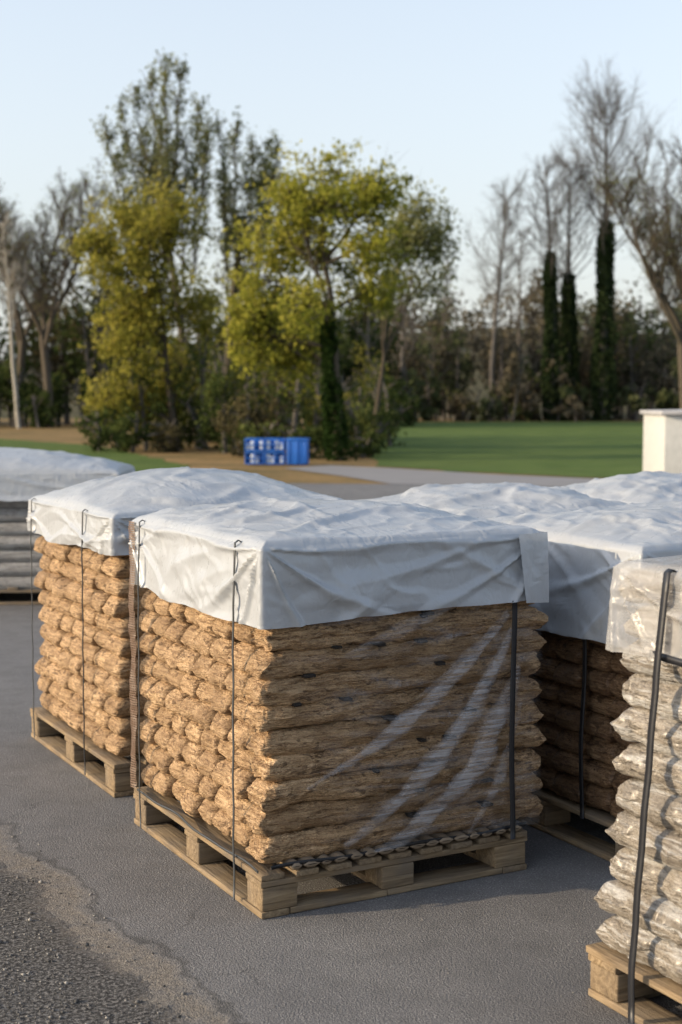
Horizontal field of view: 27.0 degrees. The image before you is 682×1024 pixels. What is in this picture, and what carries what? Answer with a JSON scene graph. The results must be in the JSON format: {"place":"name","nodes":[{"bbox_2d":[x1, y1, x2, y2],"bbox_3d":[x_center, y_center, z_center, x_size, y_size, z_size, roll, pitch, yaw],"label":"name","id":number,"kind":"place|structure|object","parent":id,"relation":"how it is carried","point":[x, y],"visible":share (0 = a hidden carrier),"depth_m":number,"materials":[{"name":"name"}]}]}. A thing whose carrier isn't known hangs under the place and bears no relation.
{"place":"outdoors","nodes":[
{"label":"outdoors","id":0,"kind":"place"},
{"bbox_2d":[0,439,188,471],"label":"grass verge","id":1,"kind":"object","parent":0,"point":[138,462],"depth_m":44.06,"materials":[{"name":"green plant"}]},
{"bbox_2d":[0,825,594,1023],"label":"gravel","id":2,"kind":"structure","parent":0,"point":[65,982],"depth_m":4.10,"materials":[{"name":"grey gravel"}]},
{"bbox_2d":[0,419,643,483],"bbox_3d":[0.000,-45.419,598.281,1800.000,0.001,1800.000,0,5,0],"label":"ground","id":3,"kind":"structure","parent":0,"point":[192,457],"depth_m":40.58,"materials":[{"name":"soil"}]},
{"bbox_2d":[0,210,32,427],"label":"birch tree","id":4,"kind":"object","parent":3,"relation":"on","point":[11,316],"visible":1,"depth_m":83.48,"materials":[{"name":"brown plant"}]},
{"bbox_2d":[0,166,78,426],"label":"bare tree","id":5,"kind":"object","parent":3,"relation":"on","point":[21,336],"visible":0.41,"depth_m":89.01,"materials":[{"name":"brown plant"}]},
{"bbox_2d":[0,157,112,427],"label":"bare tree","id":6,"kind":"object","parent":3,"relation":"on","point":[44,330],"visible":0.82,"depth_m":85.29,"materials":[{"name":"brown plant"}]},
{"bbox_2d":[75,228,125,407],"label":"bare tree","id":7,"kind":"object","parent":3,"relation":"on","point":[96,351],"visible":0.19,"depth_m":91.05,"materials":[{"name":"grey plant"}]},
{"bbox_2d":[51,172,233,450],"bbox_3d":[-6.325,-6.563,46.426,5.896,9.249,5.090,0,5,0],"label":"yellow green tree","id":8,"kind":"object","parent":3,"relation":"on","point":[151,225],"visible":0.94,"depth_m":46.05,"materials":[{"name":"green plant"}]},
{"bbox_2d":[89,48,220,414],"bbox_3d":[-7.405,-10.656,57.309,5.248,15.714,4.302,0,5,0],"label":"tall poplar tree","id":9,"kind":"object","parent":3,"relation":"on","point":[159,161],"visible":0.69,"depth_m":56.78,"materials":[{"name":"green plant"}]},
{"bbox_2d":[0,255,429,427],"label":"distant woodland","id":10,"kind":"object","parent":3,"relation":"on","point":[33,398],"visible":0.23,"depth_m":90.75,"materials":[{"name":"green plant"}]},
{"bbox_2d":[71,287,413,458],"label":"undergrowth","id":11,"kind":"object","parent":3,"relation":"on","point":[231,410],"visible":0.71,"depth_m":45.41,"materials":[{"name":"green plant"}]},
{"bbox_2d":[209,105,286,375],"bbox_3d":[-3.792,-9.947,59.451,3.650,13.930,3.746,0,5,0],"label":"tall poplar tree","id":12,"kind":"object","parent":3,"relation":"on","point":[225,208],"visible":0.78,"depth_m":59.10,"materials":[{"name":"green plant"}]},
{"bbox_2d":[245,438,309,463],"bbox_3d":[-1.627,-1.559,36.373,1.624,0.660,0.560,0,5,4],"label":"blue crate stack","id":13,"kind":"object","parent":3,"relation":"on","point":[265,450],"visible":1,"depth_m":36.16,"materials":[{"name":"plastic"}]},
{"bbox_2d":[214,138,426,460],"bbox_3d":[-0.642,-5.655,38.686,5.904,9.026,4.686,0,5,0],"label":"ivy clad tree","id":14,"kind":"object","parent":3,"relation":"on","point":[302,209],"visible":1,"depth_m":38.60,"materials":[{"name":"green plant"}]},
{"bbox_2d":[0,261,681,421],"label":"distant woodland","id":15,"kind":"object","parent":3,"relation":"on","point":[646,371],"visible":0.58,"depth_m":114.98,"materials":[{"name":"green plant"}]},
{"bbox_2d":[388,263,426,419],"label":"bare tree","id":16,"kind":"object","parent":3,"relation":"on","point":[402,351],"visible":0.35,"depth_m":110.96,"materials":[{"name":"brown plant"}]},
{"bbox_2d":[354,168,470,433],"bbox_3d":[2.437,-6.388,45.695,2.909,8.989,4.168,3,6,37],"label":"leaning tree","id":17,"kind":"object","parent":3,"relation":"on","point":[420,238],"visible":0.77,"depth_m":45.38,"materials":[{"name":"green plant"}]},
{"bbox_2d":[424,245,472,419],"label":"bare tree","id":18,"kind":"object","parent":3,"relation":"on","point":[444,316],"visible":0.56,"depth_m":116.54,"materials":[{"name":"brown plant"}]},
{"bbox_2d":[453,162,568,420],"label":"bare tree","id":19,"kind":"object","parent":3,"relation":"on","point":[499,275],"visible":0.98,"depth_m":110.81,"materials":[{"name":"grey plant"}]},
{"bbox_2d":[499,226,543,379],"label":"bare tree","id":20,"kind":"object","parent":3,"relation":"on","point":[518,331],"visible":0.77,"depth_m":114.68,"materials":[{"name":"grey plant"}]},
{"bbox_2d":[500,153,601,420],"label":"ivy clad bare tree","id":21,"kind":"object","parent":3,"relation":"on","point":[550,399],"visible":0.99,"depth_m":110.70,"materials":[{"name":"grey plant"}]},
{"bbox_2d":[525,137,622,419],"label":"ivy clad bare tree","id":22,"kind":"object","parent":3,"relation":"on","point":[570,354],"visible":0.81,"depth_m":112.27,"materials":[{"name":"grey plant"}]},
{"bbox_2d":[549,54,681,420],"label":"ivy clad bare tree","id":23,"kind":"object","parent":3,"relation":"on","point":[603,393],"visible":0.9,"depth_m":110.95,"materials":[{"name":"grey plant"}]},
{"bbox_2d":[0,328,678,418],"bbox_3d":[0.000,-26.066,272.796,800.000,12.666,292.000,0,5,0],"label":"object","id":24,"kind":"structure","parent":0,"point":[76,411],"depth_m":139.23,"materials":[{"name":"plant"}]},
{"bbox_2d":[0,483,681,1023],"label":"asphalt yard","id":25,"kind":"structure","parent":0,"point":[524,961],"depth_m":4.44,"materials":[{"name":"grey asphalt"}]},
{"bbox_2d":[0,447,134,604],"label":"grey sack pallet","id":26,"kind":"object","parent":25,"relation":"on","point":[26,474],"visible":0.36,"depth_m":11.46,"materials":[{"name":"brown wood"}]},
{"bbox_2d":[26,467,342,797],"bbox_3d":[-0.686,0.460,6.683,1.302,1.333,1.302,-2,5,-28],"label":"pallet of bags","id":27,"kind":"object","parent":25,"relation":"on","point":[82,667],"visible":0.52,"depth_m":6.27,"materials":[{"name":"brown wood"}]},
{"bbox_2d":[128,496,548,918],"bbox_3d":[-0.042,0.594,5.238,1.167,1.293,1.255,-2,5,-28],"label":"pallet of bags","id":28,"kind":"object","parent":25,"relation":"on","point":[326,688],"visible":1,"depth_m":4.78,"materials":[{"name":"brown wood"}]},
{"bbox_2d":[358,482,626,518],"bbox_3d":[0.751,0.481,6.983,1.290,1.244,1.344,-3,5,-29],"label":"covered pallet","id":29,"kind":"object","parent":25,"relation":"on","point":[485,500],"visible":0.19,"depth_m":6.64,"materials":[{"name":"white plastic"}]},
{"bbox_2d":[486,501,681,860],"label":"pallet of bags","id":30,"kind":"object","parent":25,"relation":"on","point":[581,675],"visible":0.56,"depth_m":5.22,"materials":[{"name":"brown wood"}]},
{"bbox_2d":[561,471,681,503],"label":"covered pallet","id":31,"kind":"object","parent":25,"relation":"on","point":[650,486],"visible":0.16,"depth_m":7.58,"materials":[{"name":"white plastic"}]},
{"bbox_2d":[586,564,681,1023],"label":"wrapped wood bag pallet","id":32,"kind":"object","parent":25,"relation":"on","point":[635,957],"visible":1,"depth_m":3.75,"materials":[{"name":"grey plastic"}]},
{"bbox_2d":[0,0,681,358],"label":"sky","id":33,"kind":"structure","parent":0,"point":[460,90],"materials":[{"name":"blue"}]},
{"bbox_2d":[286,465,592,485],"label":"road","id":34,"kind":"structure","parent":0,"point":[397,476],"depth_m":30.33,"materials":[{"name":"grey asphalt"}]},
{"bbox_2d":[368,422,642,477],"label":"grass field","id":35,"kind":"structure","parent":0,"point":[590,449],"depth_m":48.60,"materials":[{"name":"green plant"}]},
{"bbox_2d":[573,156,681,408],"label":"bare tree","id":36,"kind":"object","parent":35,"relation":"on","point":[657,282],"visible":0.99,"depth_m":82.93,"materials":[{"name":"brown plant"}]},
{"bbox_2d":[618,124,681,307],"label":"bare tree","id":37,"kind":"object","parent":35,"relation":"on","point":[652,190],"visible":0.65,"depth_m":87.17,"materials":[{"name":"brown plant"}]},
{"bbox_2d":[640,409,681,473],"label":"white storage shed","id":38,"kind":"structure","parent":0,"point":[662,440],"depth_m":23.75,"materials":[{"name":"white paint"}]}
]}

